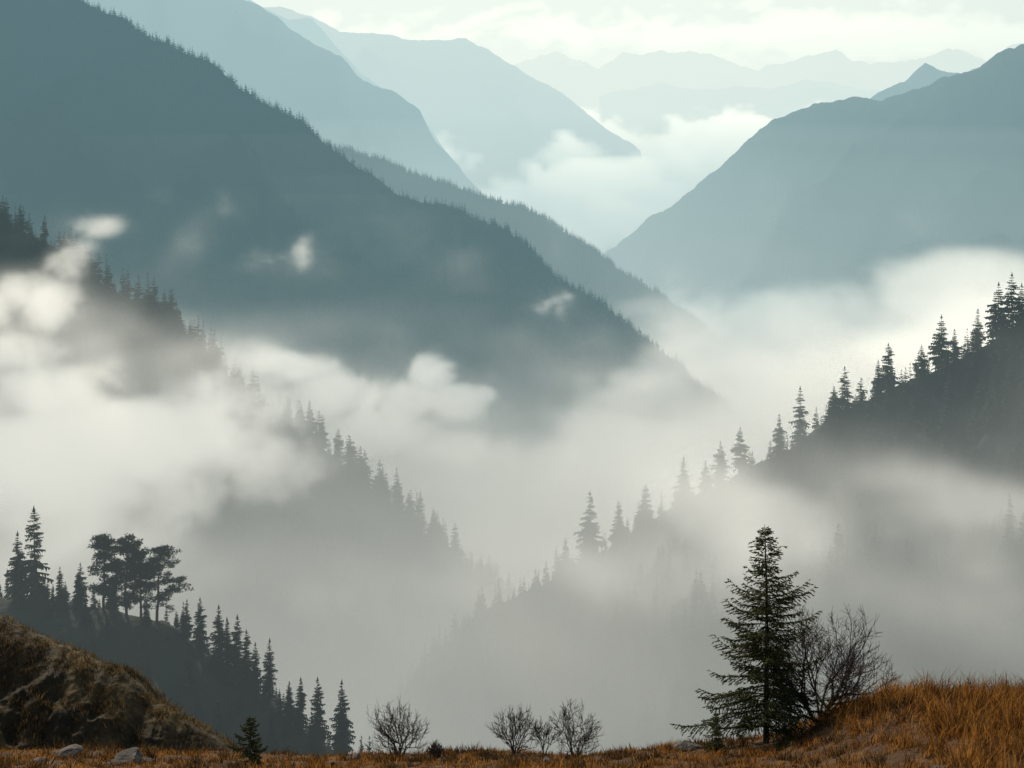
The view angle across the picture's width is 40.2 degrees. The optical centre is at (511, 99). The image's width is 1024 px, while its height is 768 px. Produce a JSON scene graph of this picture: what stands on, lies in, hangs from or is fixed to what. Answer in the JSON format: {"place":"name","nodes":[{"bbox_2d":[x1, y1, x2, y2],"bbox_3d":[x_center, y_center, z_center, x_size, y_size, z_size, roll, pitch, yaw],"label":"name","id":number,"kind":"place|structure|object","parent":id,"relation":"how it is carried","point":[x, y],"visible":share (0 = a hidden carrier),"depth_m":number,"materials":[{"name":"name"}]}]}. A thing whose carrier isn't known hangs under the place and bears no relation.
{"place":"outdoors","nodes":[
{"label":"outdoors","id":0,"kind":"place"},
{"bbox_2d":[0,614,244,752],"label":"grassy hill","id":1,"kind":"structure","parent":0,"point":[55,724],"depth_m":160.12,"materials":[{"name":"brown plant"}]},
{"bbox_2d":[0,597,332,756],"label":"wooded hill","id":2,"kind":"structure","parent":0,"point":[167,658],"depth_m":290.76,"materials":[{"name":"plant"}]},
{"bbox_2d":[4,530,27,599],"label":"spruce tree","id":3,"kind":"object","parent":2,"relation":"on","point":[12,575],"visible":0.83,"depth_m":307.64,"materials":[{"name":"green plant"}]},
{"bbox_2d":[7,506,53,599],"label":"spruce tree","id":4,"kind":"object","parent":2,"relation":"on","point":[31,577],"visible":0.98,"depth_m":305.87,"materials":[{"name":"green plant"}]},
{"bbox_2d":[52,568,67,604],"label":"spruce tree","id":5,"kind":"object","parent":2,"relation":"on","point":[58,597],"visible":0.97,"depth_m":304.60,"materials":[{"name":"green plant"}]},
{"bbox_2d":[70,562,89,609],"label":"spruce tree","id":6,"kind":"object","parent":2,"relation":"on","point":[78,582],"visible":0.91,"depth_m":302.52,"materials":[{"name":"green plant"}]},
{"bbox_2d":[77,533,125,610],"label":"pine tree","id":7,"kind":"object","parent":2,"relation":"on","point":[102,544],"visible":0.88,"depth_m":300.06,"materials":[{"name":"green plant"}]},
{"bbox_2d":[91,533,154,616],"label":"pine tree","id":8,"kind":"object","parent":2,"relation":"on","point":[127,547],"visible":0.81,"depth_m":298.60,"materials":[{"name":"green plant"}]},
{"bbox_2d":[118,547,163,617],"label":"pine tree","id":9,"kind":"object","parent":2,"relation":"on","point":[134,566],"visible":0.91,"depth_m":296.89,"materials":[{"name":"green plant"}]},
{"bbox_2d":[123,544,193,621],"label":"pine tree","id":10,"kind":"object","parent":2,"relation":"on","point":[162,551],"visible":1,"depth_m":297.11,"materials":[{"name":"green plant"}]},
{"bbox_2d":[0,567,371,755],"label":"spruce forest","id":11,"kind":"object","parent":2,"relation":"on","point":[190,682],"visible":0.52,"depth_m":286.71,"materials":[{"name":"green plant"}]},
{"bbox_2d":[177,600,194,639],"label":"spruce tree","id":12,"kind":"object","parent":2,"relation":"on","point":[186,626],"visible":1,"depth_m":295.68,"materials":[{"name":"green plant"}]},
{"bbox_2d":[190,599,210,657],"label":"spruce tree","id":13,"kind":"object","parent":2,"relation":"on","point":[200,640],"visible":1,"depth_m":294.51,"materials":[{"name":"green plant"}]},
{"bbox_2d":[206,605,226,673],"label":"spruce tree","id":14,"kind":"object","parent":2,"relation":"on","point":[218,624],"visible":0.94,"depth_m":291.81,"materials":[{"name":"green plant"}]},
{"bbox_2d":[219,618,233,676],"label":"spruce tree","id":15,"kind":"object","parent":2,"relation":"on","point":[226,655],"visible":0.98,"depth_m":290.43,"materials":[{"name":"green plant"}]},
{"bbox_2d":[225,614,243,683],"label":"spruce tree","id":16,"kind":"object","parent":2,"relation":"on","point":[236,650],"visible":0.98,"depth_m":289.28,"materials":[{"name":"green plant"}]},
{"bbox_2d":[233,629,257,688],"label":"spruce tree","id":17,"kind":"object","parent":2,"relation":"on","point":[244,663],"visible":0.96,"depth_m":287.78,"materials":[{"name":"green plant"}]},
{"bbox_2d":[247,642,262,694],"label":"spruce tree","id":18,"kind":"object","parent":2,"relation":"on","point":[255,674],"visible":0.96,"depth_m":286.52,"materials":[{"name":"green plant"}]},
{"bbox_2d":[258,638,277,701],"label":"spruce tree","id":19,"kind":"object","parent":2,"relation":"on","point":[268,682],"visible":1,"depth_m":284.81,"materials":[{"name":"green plant"}]},
{"bbox_2d":[282,681,295,723],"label":"spruce tree","id":20,"kind":"object","parent":2,"relation":"on","point":[289,708],"visible":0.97,"depth_m":281.22,"materials":[{"name":"green plant"}]},
{"bbox_2d":[291,678,310,733],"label":"spruce tree","id":21,"kind":"object","parent":2,"relation":"on","point":[299,721],"visible":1,"depth_m":279.55,"materials":[{"name":"green plant"}]},
{"bbox_2d":[307,676,331,742],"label":"spruce tree","id":22,"kind":"object","parent":2,"relation":"on","point":[320,712],"visible":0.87,"depth_m":277.71,"materials":[{"name":"green plant"}]},
{"bbox_2d":[327,680,355,755],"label":"spruce tree","id":23,"kind":"object","parent":2,"relation":"on","point":[344,725],"visible":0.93,"depth_m":274.76,"materials":[{"name":"green plant"}]},
{"bbox_2d":[0,225,494,747],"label":"wooded spur","id":24,"kind":"structure","parent":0,"point":[264,599],"depth_m":760.04,"materials":[{"name":"grey plant"}]},
{"bbox_2d":[0,196,11,225],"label":"spruce tree","id":25,"kind":"object","parent":24,"relation":"on","point":[2,211],"visible":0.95,"depth_m":878.65,"materials":[{"name":"green plant"}]},
{"bbox_2d":[16,207,24,231],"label":"spruce tree","id":26,"kind":"object","parent":24,"relation":"on","point":[19,221],"visible":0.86,"depth_m":874.56,"materials":[{"name":"green plant"}]},
{"bbox_2d":[0,198,518,752],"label":"spruce forest","id":27,"kind":"object","parent":24,"relation":"on","point":[410,618],"visible":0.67,"depth_m":771.49,"materials":[{"name":"green plant"}]},
{"bbox_2d":[301,400,317,439],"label":"spruce tree","id":28,"kind":"object","parent":24,"relation":"on","point":[312,423],"visible":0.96,"depth_m":811.16,"materials":[{"name":"green plant"}]},
{"bbox_2d":[315,415,329,448],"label":"spruce tree","id":29,"kind":"object","parent":24,"relation":"on","point":[323,434],"visible":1,"depth_m":809.01,"materials":[{"name":"green plant"}]},
{"bbox_2d":[331,429,344,465],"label":"spruce tree","id":30,"kind":"object","parent":24,"relation":"on","point":[337,450],"visible":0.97,"depth_m":804.49,"materials":[{"name":"green plant"}]},
{"bbox_2d":[340,437,356,471],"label":"spruce tree","id":31,"kind":"object","parent":24,"relation":"on","point":[350,448],"visible":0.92,"depth_m":801.47,"materials":[{"name":"green plant"}]},
{"bbox_2d":[362,450,373,485],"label":"spruce tree","id":32,"kind":"object","parent":24,"relation":"on","point":[367,467],"visible":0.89,"depth_m":797.79,"materials":[{"name":"green plant"}]},
{"bbox_2d":[370,460,388,500],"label":"spruce tree","id":33,"kind":"object","parent":24,"relation":"on","point":[377,487],"visible":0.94,"depth_m":793.95,"materials":[{"name":"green plant"}]},
{"bbox_2d":[388,467,403,510],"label":"spruce tree","id":34,"kind":"object","parent":24,"relation":"on","point":[397,486],"visible":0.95,"depth_m":790.58,"materials":[{"name":"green plant"}]},
{"bbox_2d":[412,492,427,533],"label":"spruce tree","id":35,"kind":"object","parent":24,"relation":"on","point":[420,528],"visible":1,"depth_m":783.65,"materials":[{"name":"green plant"}]},
{"bbox_2d":[433,512,442,536],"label":"spruce tree","id":36,"kind":"object","parent":24,"relation":"on","point":[437,522],"visible":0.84,"depth_m":780.22,"materials":[{"name":"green plant"}]},
{"bbox_2d":[448,523,464,557],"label":"spruce tree","id":37,"kind":"object","parent":24,"relation":"on","point":[454,543],"visible":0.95,"depth_m":775.46,"materials":[{"name":"green plant"}]},
{"bbox_2d":[84,0,482,195],"bbox_3d":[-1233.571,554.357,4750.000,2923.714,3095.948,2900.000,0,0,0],"label":"misty mountain","id":38,"kind":"structure","parent":0,"point":[265,55],"depth_m":4824.12,"materials":[{"name":"blue stone"}]},
{"bbox_2d":[245,0,444,150],"bbox_3d":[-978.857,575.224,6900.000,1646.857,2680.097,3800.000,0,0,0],"label":"distant mountain","id":39,"kind":"structure","parent":0,"point":[311,30],"depth_m":7373.41,"materials":[{"name":"blue stone"}]},
{"bbox_2d":[0,0,769,565],"bbox_3d":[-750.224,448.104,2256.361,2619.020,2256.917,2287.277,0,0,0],"label":"forested mountain","id":40,"kind":"structure","parent":0,"point":[388,428],"depth_m":2259.71,"materials":[{"name":"plant"}]},
{"bbox_2d":[0,0,775,564],"bbox_3d":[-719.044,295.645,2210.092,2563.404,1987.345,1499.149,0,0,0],"label":"distant forest","id":41,"kind":"object","parent":40,"relation":"on","point":[680,366],"visible":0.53,"depth_m":2299.53,"materials":[{"name":"green plant"}]},
{"bbox_2d":[263,6,645,215],"bbox_3d":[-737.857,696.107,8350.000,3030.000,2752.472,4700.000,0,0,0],"label":"distant mountain","id":42,"kind":"structure","parent":0,"point":[499,126],"depth_m":8328.37,"materials":[{"name":"blue stone"}]},
{"bbox_2d":[7,174,1023,767],"bbox_3d":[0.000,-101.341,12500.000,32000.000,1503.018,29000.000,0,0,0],"label":"ground","id":43,"kind":"structure","parent":0,"point":[785,376],"depth_m":2678.67,"materials":[{"name":"brown plant"}]},
{"bbox_2d":[0,753,17,758],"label":"rock","id":44,"kind":"object","parent":43,"relation":"on","point":[8,756],"visible":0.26,"depth_m":49.99,"materials":[{"name":"grey stone"}]},
{"bbox_2d":[31,757,47,761],"bbox_3d":[-16.223,22.715,47.974,0.547,0.294,0.687,0,0,18],"label":"rock","id":45,"kind":"object","parent":43,"relation":"on","point":[37,758],"visible":0.17,"depth_m":48.01,"materials":[{"name":"grey stone"}]},
{"bbox_2d":[54,744,82,758],"bbox_3d":[-15.809,23.449,50.113,0.913,0.510,1.294,7,1,12],"label":"rock","id":46,"kind":"object","parent":43,"relation":"on","point":[69,749],"visible":0.34,"depth_m":50.03,"materials":[{"name":"grey stone"}]},
{"bbox_2d":[113,747,142,765],"bbox_3d":[-12.632,21.819,46.009,0.932,0.642,1.558,4,9,-9],"label":"rock","id":47,"kind":"object","parent":43,"relation":"on","point":[135,753],"visible":0.78,"depth_m":46.05,"materials":[{"name":"grey stone"}]},
{"bbox_2d":[226,717,272,766],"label":"young spruce","id":48,"kind":"object","parent":43,"relation":"on","point":[252,745],"visible":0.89,"depth_m":45.97,"materials":[{"name":"green plant"}]},
{"bbox_2d":[346,753,360,760],"bbox_3d":[-5.709,23.606,50.069,0.611,0.465,0.548,0,0,0],"label":"rock","id":49,"kind":"object","parent":43,"relation":"on","point":[355,755],"visible":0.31,"depth_m":49.96,"materials":[{"name":"grey stone"}]},
{"bbox_2d":[364,696,428,758],"bbox_3d":[-4.105,22.563,49.978,2.449,2.535,2.301,0,0,0],"label":"bare shrub","id":50,"kind":"object","parent":43,"relation":"on","point":[391,739],"visible":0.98,"depth_m":49.94,"materials":[{"name":"brown plant"}]},
{"bbox_2d":[425,740,446,761],"bbox_3d":[-2.704,23.347,50.024,0.808,0.967,0.922,0,0,0],"label":"bare shrub","id":51,"kind":"object","parent":43,"relation":"on","point":[436,749],"visible":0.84,"depth_m":49.95,"materials":[{"name":"plant"}]},
{"bbox_2d":[0,663,1023,767],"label":"grass","id":52,"kind":"structure","parent":43,"relation":"on","point":[973,729],"depth_m":42.94,"materials":[{"name":"brown plant"}]},
{"bbox_2d":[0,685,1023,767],"bbox_3d":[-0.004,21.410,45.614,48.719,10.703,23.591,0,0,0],"label":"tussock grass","id":53,"kind":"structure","parent":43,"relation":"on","point":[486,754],"depth_m":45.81,"materials":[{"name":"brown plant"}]},
{"bbox_2d":[485,702,542,753],"bbox_3d":[0.239,23.529,52.026,2.272,1.965,2.047,0,0,-16],"label":"bare shrub","id":54,"kind":"object","parent":43,"relation":"on","point":[512,731],"visible":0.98,"depth_m":52.04,"materials":[{"name":"brown plant"}]},
{"bbox_2d":[530,716,564,753],"bbox_3d":[1.104,23.683,52.093,1.379,1.554,1.212,0,0,-41],"label":"bare shrub","id":55,"kind":"object","parent":43,"relation":"on","point":[546,732],"visible":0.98,"depth_m":51.96,"materials":[{"name":"brown plant"}]},
{"bbox_2d":[549,697,602,755],"bbox_3d":[2.386,23.379,51.732,2.077,2.332,2.556,0,0,0],"label":"bare shrub","id":56,"kind":"object","parent":43,"relation":"on","point":[568,728],"visible":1,"depth_m":51.84,"materials":[{"name":"brown plant"}]},
{"bbox_2d":[673,740,703,751],"bbox_3d":[6.181,22.748,49.036,1.090,0.522,0.786,2,-11,21],"label":"rock","id":57,"kind":"object","parent":43,"relation":"on","point":[691,745],"visible":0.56,"depth_m":48.86,"materials":[{"name":"grey stone"}]},
{"bbox_2d":[701,713,733,753],"bbox_3d":[6.865,21.371,46.970,1.186,1.650,0.856,0,0,16],"label":"young spruce","id":58,"kind":"object","parent":43,"relation":"on","point":[717,733],"visible":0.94,"depth_m":46.97,"materials":[{"name":"green plant"}]},
{"bbox_2d":[671,526,835,749],"bbox_3d":[9.091,19.216,50.252,5.399,8.150,4.979,0,0,33],"label":"spruce tree","id":59,"kind":"object","parent":43,"relation":"on","point":[781,697],"visible":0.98,"depth_m":49.69,"materials":[{"name":"green plant"}]},
{"bbox_2d":[737,604,902,721],"bbox_3d":[11.564,20.567,50.871,5.586,4.461,5.264,0,0,-37],"label":"bare tree","id":60,"kind":"object","parent":43,"relation":"on","point":[849,664],"visible":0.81,"depth_m":50.86,"materials":[{"name":"brown plant"}]},
{"bbox_2d":[332,146,765,405],"bbox_3d":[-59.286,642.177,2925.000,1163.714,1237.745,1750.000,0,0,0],"label":"forested mountain","id":61,"kind":"structure","parent":0,"point":[719,366],"depth_m":2996.99,"materials":[{"name":"grey plant"}]},
{"bbox_2d":[322,137,765,406],"bbox_3d":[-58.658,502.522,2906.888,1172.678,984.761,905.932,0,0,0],"label":"distant forest","id":62,"kind":"object","parent":61,"relation":"on","point":[608,260],"visible":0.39,"depth_m":3053.91,"materials":[{"name":"green plant"}]},
{"bbox_2d":[252,0,1023,70],"label":"sky","id":63,"kind":"structure","parent":0,"point":[754,34],"materials":[{"name":"white"}]},
{"bbox_2d":[365,335,1023,754],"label":"wooded spur","id":64,"kind":"structure","parent":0,"point":[931,645],"depth_m":552.33,"materials":[{"name":"plant"}]},
{"bbox_2d":[555,537,573,572],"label":"spruce tree","id":65,"kind":"object","parent":64,"relation":"on","point":[566,555],"visible":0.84,"depth_m":633.75,"materials":[{"name":"green plant"}]},
{"bbox_2d":[574,492,606,560],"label":"spruce tree","id":66,"kind":"object","parent":64,"relation":"on","point":[592,527],"visible":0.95,"depth_m":628.80,"materials":[{"name":"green plant"}]},
{"bbox_2d":[607,501,628,542],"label":"spruce tree","id":67,"kind":"object","parent":64,"relation":"on","point":[619,511],"visible":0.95,"depth_m":623.36,"materials":[{"name":"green plant"}]},
{"bbox_2d":[634,484,654,527],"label":"spruce tree","id":68,"kind":"object","parent":64,"relation":"on","point":[644,506],"visible":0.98,"depth_m":617.40,"materials":[{"name":"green plant"}]},
{"bbox_2d":[671,457,695,505],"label":"spruce tree","id":69,"kind":"object","parent":64,"relation":"on","point":[683,485],"visible":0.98,"depth_m":610.79,"materials":[{"name":"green plant"}]},
{"bbox_2d":[350,319,1023,754],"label":"spruce forest","id":70,"kind":"object","parent":64,"relation":"on","point":[462,635],"visible":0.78,"depth_m":566.87,"materials":[{"name":"green plant"}]},
{"bbox_2d":[697,460,713,491],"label":"spruce tree","id":71,"kind":"object","parent":64,"relation":"on","point":[705,477],"visible":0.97,"depth_m":607.97,"materials":[{"name":"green plant"}]},
{"bbox_2d":[710,440,731,489],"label":"spruce tree","id":72,"kind":"object","parent":64,"relation":"on","point":[719,480],"visible":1,"depth_m":606.22,"materials":[{"name":"green plant"}]},
{"bbox_2d":[730,428,749,476],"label":"spruce tree","id":73,"kind":"object","parent":64,"relation":"on","point":[738,451],"visible":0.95,"depth_m":604.16,"materials":[{"name":"green plant"}]},
{"bbox_2d":[772,415,786,454],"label":"spruce tree","id":74,"kind":"object","parent":64,"relation":"on","point":[782,431],"visible":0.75,"depth_m":601.31,"materials":[{"name":"green plant"}]},
{"bbox_2d":[788,386,810,442],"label":"spruce tree","id":75,"kind":"object","parent":64,"relation":"on","point":[800,414],"visible":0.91,"depth_m":599.25,"materials":[{"name":"green plant"}]},
{"bbox_2d":[828,387,838,410],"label":"spruce tree","id":76,"kind":"object","parent":64,"relation":"on","point":[834,394],"visible":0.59,"depth_m":596.37,"materials":[{"name":"green plant"}]},
{"bbox_2d":[831,366,856,416],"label":"spruce tree","id":77,"kind":"object","parent":64,"relation":"on","point":[846,390],"visible":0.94,"depth_m":594.35,"materials":[{"name":"green plant"}]},
{"bbox_2d":[870,360,884,394],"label":"spruce tree","id":78,"kind":"object","parent":64,"relation":"on","point":[879,374],"visible":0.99,"depth_m":591.00,"materials":[{"name":"green plant"}]},
{"bbox_2d":[871,343,900,392],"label":"spruce tree","id":79,"kind":"object","parent":64,"relation":"on","point":[884,378],"visible":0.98,"depth_m":589.28,"materials":[{"name":"green plant"}]},
{"bbox_2d":[914,345,930,377],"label":"spruce tree","id":80,"kind":"object","parent":64,"relation":"on","point":[924,361],"visible":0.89,"depth_m":586.45,"materials":[{"name":"green plant"}]},
{"bbox_2d":[927,314,955,370],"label":"spruce tree","id":81,"kind":"object","parent":64,"relation":"on","point":[940,343],"visible":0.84,"depth_m":584.25,"materials":[{"name":"green plant"}]},
{"bbox_2d":[948,328,962,364],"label":"spruce tree","id":82,"kind":"object","parent":64,"relation":"on","point":[956,342],"visible":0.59,"depth_m":583.04,"materials":[{"name":"green plant"}]},
{"bbox_2d":[970,309,984,347],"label":"spruce tree","id":83,"kind":"object","parent":64,"relation":"on","point":[978,332],"visible":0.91,"depth_m":580.04,"materials":[{"name":"green plant"}]},
{"bbox_2d":[982,282,1010,346],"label":"spruce tree","id":84,"kind":"object","parent":64,"relation":"on","point":[997,316],"visible":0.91,"depth_m":577.26,"materials":[{"name":"green plant"}]},
{"bbox_2d":[996,274,1023,339],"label":"spruce tree","id":85,"kind":"object","parent":64,"relation":"on","point":[1012,315],"visible":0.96,"depth_m":575.67,"materials":[{"name":"green plant"}]},
{"bbox_2d":[1011,283,1023,334],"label":"spruce tree","id":86,"kind":"object","parent":64,"relation":"on","point":[1019,306],"visible":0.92,"depth_m":574.54,"materials":[{"name":"green plant"}]},
{"bbox_2d":[598,79,882,177],"bbox_3d":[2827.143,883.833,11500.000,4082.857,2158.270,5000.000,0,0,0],"label":"distant mountain range","id":87,"kind":"structure","parent":0,"point":[669,130],"depth_m":11958.73,"materials":[{"name":"white"}]},
{"bbox_2d":[514,43,1021,121],"bbox_3d":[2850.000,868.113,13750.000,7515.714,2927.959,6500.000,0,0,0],"label":"distant mountain range","id":88,"kind":"structure","parent":0,"point":[584,86],"depth_m":14595.49,"materials":[{"name":"white"}]},
{"bbox_2d":[603,44,1023,381],"bbox_3d":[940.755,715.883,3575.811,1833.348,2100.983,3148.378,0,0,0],"label":"misty mountain","id":89,"kind":"structure","parent":0,"point":[855,235],"depth_m":3527.06,"materials":[{"name":"blue stone"}]},
{"bbox_2d":[870,63,979,100],"bbox_3d":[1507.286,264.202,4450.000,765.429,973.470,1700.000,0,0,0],"label":"misty mountain","id":90,"kind":"structure","parent":0,"point":[924,74],"depth_m":4657.95,"materials":[{"name":"blue stone"}]}
]}

